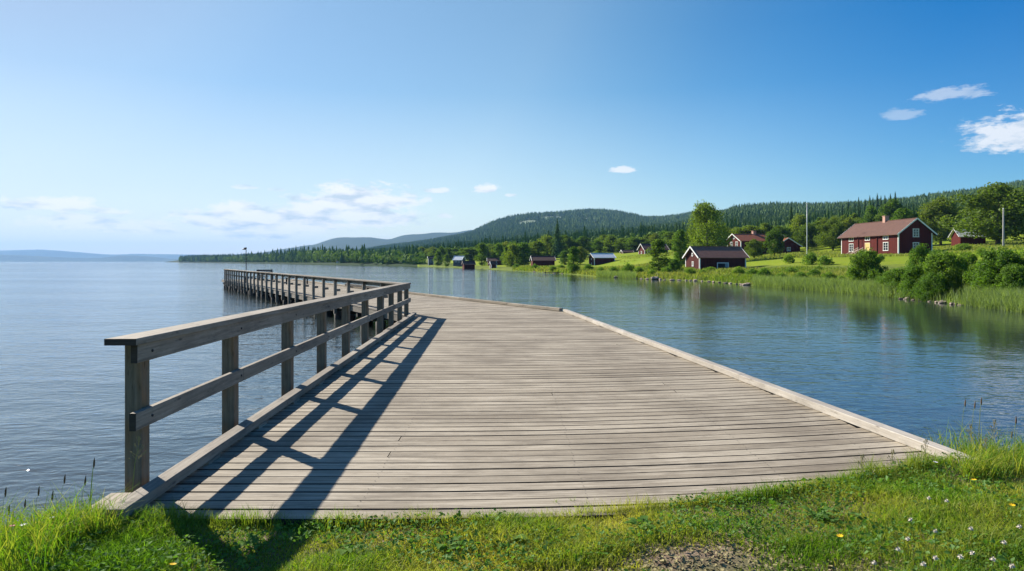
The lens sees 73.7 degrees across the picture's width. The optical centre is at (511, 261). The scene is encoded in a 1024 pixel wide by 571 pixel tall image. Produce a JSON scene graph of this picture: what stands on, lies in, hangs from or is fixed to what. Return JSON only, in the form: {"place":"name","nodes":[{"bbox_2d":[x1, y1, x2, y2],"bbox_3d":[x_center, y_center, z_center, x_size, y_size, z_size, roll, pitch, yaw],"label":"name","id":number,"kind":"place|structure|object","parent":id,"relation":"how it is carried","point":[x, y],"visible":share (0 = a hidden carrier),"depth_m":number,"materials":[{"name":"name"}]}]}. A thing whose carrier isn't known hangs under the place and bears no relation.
{"place":"outdoors","nodes":[
{"label":"outdoors","id":0,"kind":"place"},
{"bbox_2d":[0,255,178,261],"bbox_3d":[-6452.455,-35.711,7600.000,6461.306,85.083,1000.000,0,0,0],"label":"hills","id":1,"kind":"structure","parent":0,"point":[26,258],"depth_m":7378.36,"materials":[{"name":"blue"}]},
{"bbox_2d":[0,249,196,258],"bbox_3d":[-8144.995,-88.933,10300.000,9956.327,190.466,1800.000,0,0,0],"label":"hills","id":2,"kind":"structure","parent":0,"point":[54,253],"depth_m":10085.92,"materials":[{"name":"blue"}]},
{"bbox_2d":[0,262,1023,528],"bbox_3d":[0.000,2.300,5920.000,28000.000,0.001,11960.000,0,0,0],"label":"lake water","id":3,"kind":"structure","parent":0,"point":[914,366],"depth_m":18.68,"materials":[{"name":"blue liquid"}]},
{"bbox_2d":[461,261,475,268],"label":"boathouse","id":4,"kind":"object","parent":3,"relation":"in","point":[468,264],"visible":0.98,"depth_m":205.62,"materials":[{"name":"wood"}]},
{"bbox_2d":[63,279,1008,524],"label":"pier","id":5,"kind":"structure","parent":3,"relation":"in","point":[434,402],"depth_m":6.42,"materials":[{"name":"grey wood"}]},
{"bbox_2d":[104,283,410,492],"bbox_3d":[-2.862,1.234,12.477,0.210,1.433,15.842,0,0,-2],"label":"wooden railing","id":6,"kind":"object","parent":5,"relation":"attached to","point":[142,350],"visible":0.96,"depth_m":6.48,"materials":[{"name":"grey wood"}]},
{"bbox_2d":[224,269,400,330],"bbox_3d":[-13.733,1.442,39.066,0.320,1.615,43.392,0,0,-29],"label":"wooden railing","id":7,"kind":"object","parent":5,"relation":"attached to","point":[229,277],"visible":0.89,"depth_m":34.54,"materials":[{"name":"grey wood"}]},
{"bbox_2d":[345,283,377,288],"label":"mooring beam","id":8,"kind":"structure","parent":5,"relation":"on","point":[357,285],"depth_m":39.64,"materials":[{"name":"grey wood"}]},
{"bbox_2d":[0,444,1023,570],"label":"bank","id":9,"kind":"structure","parent":0,"point":[706,565],"depth_m":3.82,"materials":[{"name":"green plant"}]},
{"bbox_2d":[129,436,146,490],"bbox_3d":[-2.468,1.525,4.504,0.104,0.754,0.088,0,0,-24],"label":"grass stalk","id":10,"kind":"object","parent":9,"relation":"on","point":[139,439],"depth_m":4.49,"materials":[{"name":"plant"}]},
{"bbox_2d":[237,534,264,547],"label":"plantain weed","id":11,"kind":"object","parent":9,"relation":"on","point":[241,544],"visible":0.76,"depth_m":3.90,"materials":[{"name":"green plant"}]},
{"bbox_2d":[335,543,363,554],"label":"plantain weed","id":12,"kind":"object","parent":9,"relation":"on","point":[349,550],"visible":0.83,"depth_m":3.76,"materials":[{"name":"green plant"}]},
{"bbox_2d":[431,534,462,551],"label":"plantain weed","id":13,"kind":"object","parent":9,"relation":"on","point":[440,547],"visible":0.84,"depth_m":3.91,"materials":[{"name":"green plant"}]},
{"bbox_2d":[481,532,529,547],"bbox_3d":[-0.038,1.607,3.951,0.268,0.072,0.212,0,0,-8],"label":"plantain weed","id":14,"kind":"object","parent":9,"relation":"on","point":[493,543],"visible":0.52,"depth_m":3.93,"materials":[{"name":"green plant"}]},
{"bbox_2d":[0,443,1023,570],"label":"clover leaves","id":15,"kind":"object","parent":9,"relation":"on","point":[241,561],"visible":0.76,"depth_m":3.90,"materials":[{"name":"green plant"}]},
{"bbox_2d":[0,421,1023,570],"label":"tall corner grass","id":16,"kind":"structure","parent":9,"relation":"on","point":[12,547],"depth_m":3.94,"materials":[{"name":"green plant"}]},
{"bbox_2d":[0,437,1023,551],"bbox_3d":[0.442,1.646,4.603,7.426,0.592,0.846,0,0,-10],"label":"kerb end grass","id":17,"kind":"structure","parent":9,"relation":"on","point":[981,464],"depth_m":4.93,"materials":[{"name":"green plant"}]},
{"bbox_2d":[624,515,653,528],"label":"plantain weed","id":18,"kind":"object","parent":9,"relation":"on","point":[642,517],"visible":0.82,"depth_m":4.12,"materials":[{"name":"green plant"}]},
{"bbox_2d":[525,542,941,570],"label":"dry litter","id":19,"kind":"object","parent":9,"relation":"on","point":[664,560],"visible":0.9,"depth_m":3.63,"materials":[{"name":"plant"}]},
{"bbox_2d":[797,505,835,519],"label":"plantain weed","id":20,"kind":"object","parent":9,"relation":"on","point":[825,508],"visible":0.73,"depth_m":4.26,"materials":[{"name":"green plant"}]},
{"bbox_2d":[0,0,1023,254],"label":"sky","id":21,"kind":"structure","parent":0,"point":[198,127],"materials":[{"name":"blue"}]},
{"bbox_2d":[169,215,1023,303],"bbox_3d":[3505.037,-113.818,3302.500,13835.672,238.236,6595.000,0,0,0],"label":"terrain","id":22,"kind":"structure","parent":0,"point":[892,262],"depth_m":219.08,"materials":[{"name":"green plant"}]},
{"bbox_2d":[178,243,427,263],"bbox_3d":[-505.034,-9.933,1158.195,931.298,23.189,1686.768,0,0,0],"label":"trees","id":23,"kind":"object","parent":22,"relation":"on","point":[409,255],"visible":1,"depth_m":544.34,"materials":[{"name":"green plant"}]},
{"bbox_2d":[432,250,444,264],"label":"birch tree","id":24,"kind":"object","parent":22,"relation":"on","point":[438,256],"visible":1,"depth_m":284.60,"materials":[{"name":"green plant"}]},
{"bbox_2d":[452,256,465,265],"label":"cottage","id":25,"kind":"structure","parent":22,"relation":"on","point":[457,260],"depth_m":249.66,"materials":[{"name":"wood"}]},
{"bbox_2d":[457,248,478,259],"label":"birch tree","id":26,"kind":"object","parent":22,"relation":"on","point":[469,255],"visible":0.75,"depth_m":292.94,"materials":[{"name":"green plant"}]},
{"bbox_2d":[473,243,488,264],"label":"birch tree","id":27,"kind":"object","parent":22,"relation":"on","point":[482,250],"visible":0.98,"depth_m":235.41,"materials":[{"name":"green plant"}]},
{"bbox_2d":[468,244,493,257],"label":"birch tree","id":28,"kind":"object","parent":22,"relation":"on","point":[488,252],"visible":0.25,"depth_m":296.43,"materials":[{"name":"green plant"}]},
{"bbox_2d":[486,258,502,265],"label":"outbuilding","id":29,"kind":"structure","parent":22,"relation":"on","point":[488,260],"depth_m":228.42,"materials":[{"name":"wood"}]},
{"bbox_2d":[490,242,504,263],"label":"birch tree","id":30,"kind":"object","parent":22,"relation":"on","point":[498,249],"visible":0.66,"depth_m":231.41,"materials":[{"name":"green plant"}]},
{"bbox_2d":[500,245,510,266],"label":"birch tree","id":31,"kind":"object","parent":22,"relation":"on","point":[506,248],"visible":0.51,"depth_m":211.72,"materials":[{"name":"green plant"}]},
{"bbox_2d":[502,243,519,266],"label":"birch tree","id":32,"kind":"object","parent":22,"relation":"on","point":[513,249],"visible":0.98,"depth_m":204.31,"materials":[{"name":"green plant"}]},
{"bbox_2d":[514,243,531,264],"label":"birch tree","id":33,"kind":"object","parent":22,"relation":"on","point":[523,250],"visible":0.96,"depth_m":203.91,"materials":[{"name":"green plant"}]},
{"bbox_2d":[528,241,548,255],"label":"birch tree","id":34,"kind":"object","parent":22,"relation":"on","point":[537,246],"visible":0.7,"depth_m":252.08,"materials":[{"name":"green plant"}]},
{"bbox_2d":[358,208,724,249],"bbox_3d":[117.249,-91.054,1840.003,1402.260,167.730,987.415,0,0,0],"label":"mountain forest","id":35,"kind":"object","parent":22,"relation":"on","point":[509,224],"visible":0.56,"depth_m":1746.50,"materials":[{"name":"green plant"}]},
{"bbox_2d":[529,256,555,265],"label":"boathouse","id":36,"kind":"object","parent":22,"relation":"on","point":[543,260],"visible":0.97,"depth_m":185.50,"materials":[{"name":"wood"}]},
{"bbox_2d":[537,234,552,255],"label":"birch tree","id":37,"kind":"object","parent":22,"relation":"on","point":[545,240],"visible":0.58,"depth_m":269.60,"materials":[{"name":"green plant"}]},
{"bbox_2d":[550,218,563,257],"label":"spruce tree","id":38,"kind":"object","parent":22,"relation":"on","point":[557,249],"visible":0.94,"depth_m":261.10,"materials":[{"name":"green plant"}]},
{"bbox_2d":[549,235,568,252],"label":"birch tree","id":39,"kind":"object","parent":22,"relation":"on","point":[564,245],"visible":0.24,"depth_m":266.38,"materials":[{"name":"green plant"}]},
{"bbox_2d":[558,251,568,264],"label":"birch tree","id":40,"kind":"object","parent":22,"relation":"on","point":[563,256],"visible":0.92,"depth_m":204.37,"materials":[{"name":"green plant"}]},
{"bbox_2d":[561,235,574,250],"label":"birch tree","id":41,"kind":"object","parent":22,"relation":"on","point":[567,239],"visible":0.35,"depth_m":278.47,"materials":[{"name":"green plant"}]},
{"bbox_2d":[566,246,582,272],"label":"alder tree","id":42,"kind":"object","parent":22,"relation":"on","point":[573,258],"visible":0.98,"depth_m":123.55,"materials":[{"name":"green plant"}]},
{"bbox_2d":[575,246,588,262],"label":"willow tree","id":43,"kind":"object","parent":22,"relation":"on","point":[583,254],"visible":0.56,"depth_m":204.14,"materials":[{"name":"green plant"}]},
{"bbox_2d":[572,236,594,252],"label":"birch tree","id":44,"kind":"object","parent":22,"relation":"on","point":[586,242],"visible":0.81,"depth_m":277.13,"materials":[{"name":"green plant"}]},
{"bbox_2d":[592,239,604,252],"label":"birch tree","id":45,"kind":"object","parent":22,"relation":"on","point":[597,243],"visible":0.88,"depth_m":284.86,"materials":[{"name":"green plant"}]},
{"bbox_2d":[587,253,615,264],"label":"field barn","id":46,"kind":"structure","parent":22,"relation":"on","point":[598,258],"depth_m":201.10,"materials":[{"name":"wood"}]},
{"bbox_2d":[592,235,611,251],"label":"birch tree","id":47,"kind":"object","parent":22,"relation":"on","point":[601,237],"visible":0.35,"depth_m":298.61,"materials":[{"name":"green plant"}]},
{"bbox_2d":[600,234,620,252],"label":"birch tree","id":48,"kind":"object","parent":22,"relation":"on","point":[611,238],"visible":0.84,"depth_m":279.92,"materials":[{"name":"green plant"}]},
{"bbox_2d":[612,238,628,252],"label":"birch tree","id":49,"kind":"object","parent":22,"relation":"on","point":[619,242],"visible":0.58,"depth_m":271.67,"materials":[{"name":"green plant"}]},
{"bbox_2d":[622,262,634,271],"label":"bank shrub","id":50,"kind":"object","parent":22,"relation":"on","point":[628,267],"visible":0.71,"depth_m":103.80,"materials":[{"name":"green plant"}]},
{"bbox_2d":[620,237,644,251],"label":"birch tree","id":51,"kind":"object","parent":22,"relation":"on","point":[632,240],"visible":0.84,"depth_m":264.98,"materials":[{"name":"green plant"}]},
{"bbox_2d":[646,233,659,243],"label":"birch tree","id":52,"kind":"object","parent":22,"relation":"on","point":[654,236],"visible":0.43,"depth_m":265.64,"materials":[{"name":"green plant"}]},
{"bbox_2d":[637,244,669,253],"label":"farmhouse","id":53,"kind":"object","parent":22,"relation":"on","point":[642,248],"visible":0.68,"depth_m":230.09,"materials":[{"name":"wood"}]},
{"bbox_2d":[645,239,671,270],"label":"aspen tree","id":54,"kind":"object","parent":22,"relation":"on","point":[658,246],"visible":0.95,"depth_m":100.52,"materials":[{"name":"green plant"}]},
{"bbox_2d":[662,231,675,249],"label":"birch tree","id":55,"kind":"object","parent":22,"relation":"on","point":[668,235],"visible":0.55,"depth_m":255.41,"materials":[{"name":"green plant"}]},
{"bbox_2d":[667,258,682,270],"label":"hazel bush","id":56,"kind":"object","parent":22,"relation":"on","point":[675,264],"visible":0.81,"depth_m":103.47,"materials":[{"name":"green plant"}]},
{"bbox_2d":[670,230,688,264],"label":"birch tree","id":57,"kind":"object","parent":22,"relation":"on","point":[678,241],"visible":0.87,"depth_m":132.61,"materials":[{"name":"green plant"}]},
{"bbox_2d":[343,180,1023,251],"bbox_3d":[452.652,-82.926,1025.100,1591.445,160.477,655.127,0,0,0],"label":"ridge forest","id":58,"kind":"object","parent":22,"relation":"on","point":[761,208],"visible":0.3,"depth_m":875.23,"materials":[{"name":"green plant"}]},
{"bbox_2d":[682,199,733,247],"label":"birch tree","id":59,"kind":"object","parent":22,"relation":"on","point":[709,215],"visible":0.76,"depth_m":148.91,"materials":[{"name":"green plant"}]},
{"bbox_2d":[682,246,749,269],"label":"boathouse","id":60,"kind":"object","parent":22,"relation":"on","point":[700,257],"visible":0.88,"depth_m":116.33,"materials":[{"name":"red wood"}]},
{"bbox_2d":[423,193,1021,258],"bbox_3d":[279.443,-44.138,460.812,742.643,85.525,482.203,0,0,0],"label":"hillside forest","id":61,"kind":"object","parent":22,"relation":"on","point":[751,219],"visible":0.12,"depth_m":366.30,"materials":[{"name":"green plant"}]},
{"bbox_2d":[728,227,746,236],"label":"birch tree","id":62,"kind":"object","parent":22,"relation":"on","point":[737,230],"visible":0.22,"depth_m":200.28,"materials":[{"name":"green plant"}]},
{"bbox_2d":[730,266,745,274],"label":"bank shrub","id":63,"kind":"object","parent":22,"relation":"on","point":[739,269],"visible":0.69,"depth_m":83.77,"materials":[{"name":"green plant"}]},
{"bbox_2d":[512,263,964,300],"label":"meadow grass","id":64,"kind":"structure","parent":22,"relation":"on","point":[723,274],"depth_m":89.97,"materials":[{"name":"green plant"}]},
{"bbox_2d":[741,225,762,233],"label":"birch tree","id":65,"kind":"object","parent":22,"relation":"on","point":[749,229],"visible":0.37,"depth_m":198.84,"materials":[{"name":"green plant"}]},
{"bbox_2d":[744,239,765,257],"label":"maple tree","id":66,"kind":"object","parent":22,"relation":"on","point":[754,248],"visible":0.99,"depth_m":157.07,"materials":[{"name":"green plant"}]},
{"bbox_2d":[726,231,786,254],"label":"farmhouse","id":67,"kind":"object","parent":22,"relation":"on","point":[739,239],"visible":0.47,"depth_m":192.17,"materials":[{"name":"red tile"}]},
{"bbox_2d":[755,267,773,276],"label":"bank shrub","id":68,"kind":"object","parent":22,"relation":"on","point":[762,271],"visible":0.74,"depth_m":71.91,"materials":[{"name":"green plant"}]},
{"bbox_2d":[756,223,773,233],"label":"birch tree","id":69,"kind":"object","parent":22,"relation":"on","point":[766,227],"visible":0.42,"depth_m":199.41,"materials":[{"name":"green plant"}]},
{"bbox_2d":[762,227,785,254],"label":"maple tree","id":70,"kind":"object","parent":22,"relation":"on","point":[774,239],"visible":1,"depth_m":159.15,"materials":[{"name":"green plant"}]},
{"bbox_2d":[765,225,789,237],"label":"birch tree","id":71,"kind":"object","parent":22,"relation":"on","point":[783,230],"visible":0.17,"depth_m":196.81,"materials":[{"name":"green plant"}]},
{"bbox_2d":[767,237,802,253],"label":"outbuilding","id":72,"kind":"structure","parent":22,"relation":"on","point":[791,245],"depth_m":186.00,"materials":[{"name":"red wood"}]},
{"bbox_2d":[782,254,794,263],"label":"bank shrub","id":73,"kind":"object","parent":22,"relation":"on","point":[789,258],"visible":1,"depth_m":111.72,"materials":[{"name":"green plant"}]},
{"bbox_2d":[787,205,795,228],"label":"spruce tree","id":74,"kind":"object","parent":22,"relation":"on","point":[790,217],"visible":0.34,"depth_m":235.66,"materials":[{"name":"green plant"}]},
{"bbox_2d":[788,212,808,245],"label":"birch tree","id":75,"kind":"object","parent":22,"relation":"on","point":[799,221],"visible":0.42,"depth_m":221.00,"materials":[{"name":"green plant"}]},
{"bbox_2d":[792,222,821,249],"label":"birch tree","id":76,"kind":"object","parent":22,"relation":"on","point":[807,231],"visible":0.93,"depth_m":195.80,"materials":[{"name":"green plant"}]},
{"bbox_2d":[800,251,817,264],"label":"bank shrub","id":77,"kind":"object","parent":22,"relation":"on","point":[810,259],"visible":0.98,"depth_m":103.67,"materials":[{"name":"green plant"}]},
{"bbox_2d":[596,269,1023,312],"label":"reeds","id":78,"kind":"object","parent":22,"relation":"on","point":[1007,300],"visible":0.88,"depth_m":45.60,"materials":[{"name":"green plant"}]},
{"bbox_2d":[807,269,822,276],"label":"bank shrub","id":79,"kind":"object","parent":22,"relation":"on","point":[815,272],"visible":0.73,"depth_m":69.74,"materials":[{"name":"green plant"}]},
{"bbox_2d":[810,221,829,246],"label":"birch tree","id":80,"kind":"object","parent":22,"relation":"on","point":[819,231],"visible":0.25,"depth_m":207.15,"materials":[{"name":"green plant"}]},
{"bbox_2d":[816,255,834,264],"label":"bank shrub","id":81,"kind":"object","parent":22,"relation":"on","point":[823,259],"visible":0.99,"depth_m":99.69,"materials":[{"name":"green plant"}]},
{"bbox_2d":[820,270,836,278],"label":"bank shrub","id":82,"kind":"object","parent":22,"relation":"on","point":[828,274],"visible":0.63,"depth_m":61.75,"materials":[{"name":"green plant"}]},
{"bbox_2d":[813,218,846,249],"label":"birch tree","id":83,"kind":"object","parent":22,"relation":"on","point":[832,241],"visible":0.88,"depth_m":181.47,"materials":[{"name":"green plant"}]},
{"bbox_2d":[840,217,856,233],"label":"birch tree","id":84,"kind":"object","parent":22,"relation":"on","point":[848,223],"visible":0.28,"depth_m":184.50,"materials":[{"name":"green plant"}]},
{"bbox_2d":[846,247,889,281],"bbox_3d":[26.563,0.578,51.068,2.991,3.429,3.393,0,0,23],"label":"willow bush","id":85,"kind":"object","parent":22,"relation":"on","point":[866,264],"visible":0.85,"depth_m":51.03,"materials":[{"name":"green plant"}]},
{"bbox_2d":[859,213,876,222],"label":"birch tree","id":86,"kind":"object","parent":22,"relation":"on","point":[869,217],"visible":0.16,"depth_m":169.91,"materials":[{"name":"green plant"}]},
{"bbox_2d":[862,205,878,217],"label":"birch tree","id":87,"kind":"object","parent":22,"relation":"on","point":[871,210],"visible":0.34,"depth_m":199.26,"materials":[{"name":"green plant"}]},
{"bbox_2d":[837,216,937,253],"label":"farmhouse","id":88,"kind":"object","parent":22,"relation":"on","point":[885,235],"visible":0.73,"depth_m":134.38,"materials":[{"name":"wood"}]},
{"bbox_2d":[879,266,904,292],"bbox_3d":[25.466,1.298,45.292,2.873,1.997,2.532,0,0,-32],"label":"willow bush","id":89,"kind":"object","parent":22,"relation":"on","point":[893,278],"visible":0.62,"depth_m":45.20,"materials":[{"name":"green plant"}]},
{"bbox_2d":[878,198,909,219],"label":"maple tree","id":90,"kind":"object","parent":22,"relation":"on","point":[890,206],"visible":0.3,"depth_m":204.09,"materials":[{"name":"green plant"}]},
{"bbox_2d":[891,208,909,219],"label":"birch tree","id":91,"kind":"object","parent":22,"relation":"on","point":[902,213],"visible":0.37,"depth_m":165.07,"materials":[{"name":"green plant"}]},
{"bbox_2d":[894,263,925,298],"bbox_3d":[24.605,1.287,42.096,2.092,2.405,2.202,0,0,-32],"label":"willow bush","id":92,"kind":"object","parent":22,"relation":"on","point":[912,273],"visible":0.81,"depth_m":41.81,"materials":[{"name":"green plant"}]},
{"bbox_2d":[904,243,932,271],"bbox_3d":[26.078,0.635,43.595,1.919,3.641,2.186,0,0,40],"label":"willow bush","id":93,"kind":"object","parent":22,"relation":"on","point":[919,250],"visible":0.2,"depth_m":43.34,"materials":[{"name":"green plant"}]},
{"bbox_2d":[908,272,953,300],"bbox_3d":[24.355,1.537,39.783,2.400,1.871,2.107,0,0,-10],"label":"willow bush","id":94,"kind":"object","parent":22,"relation":"on","point":[926,286],"visible":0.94,"depth_m":39.51,"materials":[{"name":"green plant"}]},
{"bbox_2d":[898,249,972,297],"bbox_3d":[25.621,0.815,41.024,4.183,3.193,3.974,0,0,29],"label":"willow bush","id":95,"kind":"object","parent":22,"relation":"on","point":[943,261],"visible":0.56,"depth_m":40.58,"materials":[{"name":"green plant"}]},
{"bbox_2d":[916,195,967,245],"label":"maple tree","id":96,"kind":"object","parent":22,"relation":"on","point":[943,206],"visible":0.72,"depth_m":163.34,"materials":[{"name":"green plant"}]},
{"bbox_2d":[944,264,966,291],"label":"willow bush","id":97,"kind":"object","parent":22,"relation":"on","point":[958,272],"visible":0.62,"depth_m":39.66,"materials":[{"name":"green plant"}]},
{"bbox_2d":[952,243,973,250],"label":"garden bush","id":98,"kind":"object","parent":22,"relation":"on","point":[964,246],"visible":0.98,"depth_m":119.58,"materials":[{"name":"green plant"}]},
{"bbox_2d":[955,251,978,268],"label":"willow bush","id":99,"kind":"object","parent":22,"relation":"on","point":[973,257],"visible":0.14,"depth_m":41.25,"materials":[{"name":"green plant"}]},
{"bbox_2d":[948,228,988,245],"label":"red barn","id":100,"kind":"structure","parent":22,"relation":"on","point":[958,238],"depth_m":145.93,"materials":[{"name":"wood"}]},
{"bbox_2d":[961,263,981,287],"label":"willow bush","id":101,"kind":"object","parent":22,"relation":"on","point":[970,269],"visible":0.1,"depth_m":39.13,"materials":[{"name":"green plant"}]},
{"bbox_2d":[938,181,1023,244],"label":"maple tree","id":102,"kind":"object","parent":22,"relation":"on","point":[989,201],"visible":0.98,"depth_m":136.78,"materials":[{"name":"green plant"}]},
{"bbox_2d":[962,246,1023,289],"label":"willow bush","id":103,"kind":"object","parent":22,"relation":"on","point":[991,264],"visible":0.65,"depth_m":36.56,"materials":[{"name":"green plant"}]},
{"bbox_2d":[982,263,1023,292],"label":"willow bush","id":104,"kind":"object","parent":22,"relation":"on","point":[1009,273],"visible":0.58,"depth_m":35.01,"materials":[{"name":"green plant"}]},
{"bbox_2d":[1002,208,1004,245],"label":"utility pole","id":105,"kind":"object","parent":22,"relation":"on","point":[1003,238],"visible":0.86,"depth_m":126.88,"materials":[{"name":"white paint"}]},
{"bbox_2d":[1012,246,1023,280],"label":"willow bush","id":106,"kind":"object","parent":22,"relation":"on","point":[1019,263],"visible":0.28,"depth_m":35.75,"materials":[{"name":"green plant"}]},
{"bbox_2d":[588,239,1023,261],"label":"meadow grass","id":107,"kind":"structure","parent":0,"point":[1008,243],"depth_m":141.32,"materials":[{"name":"green plant"}]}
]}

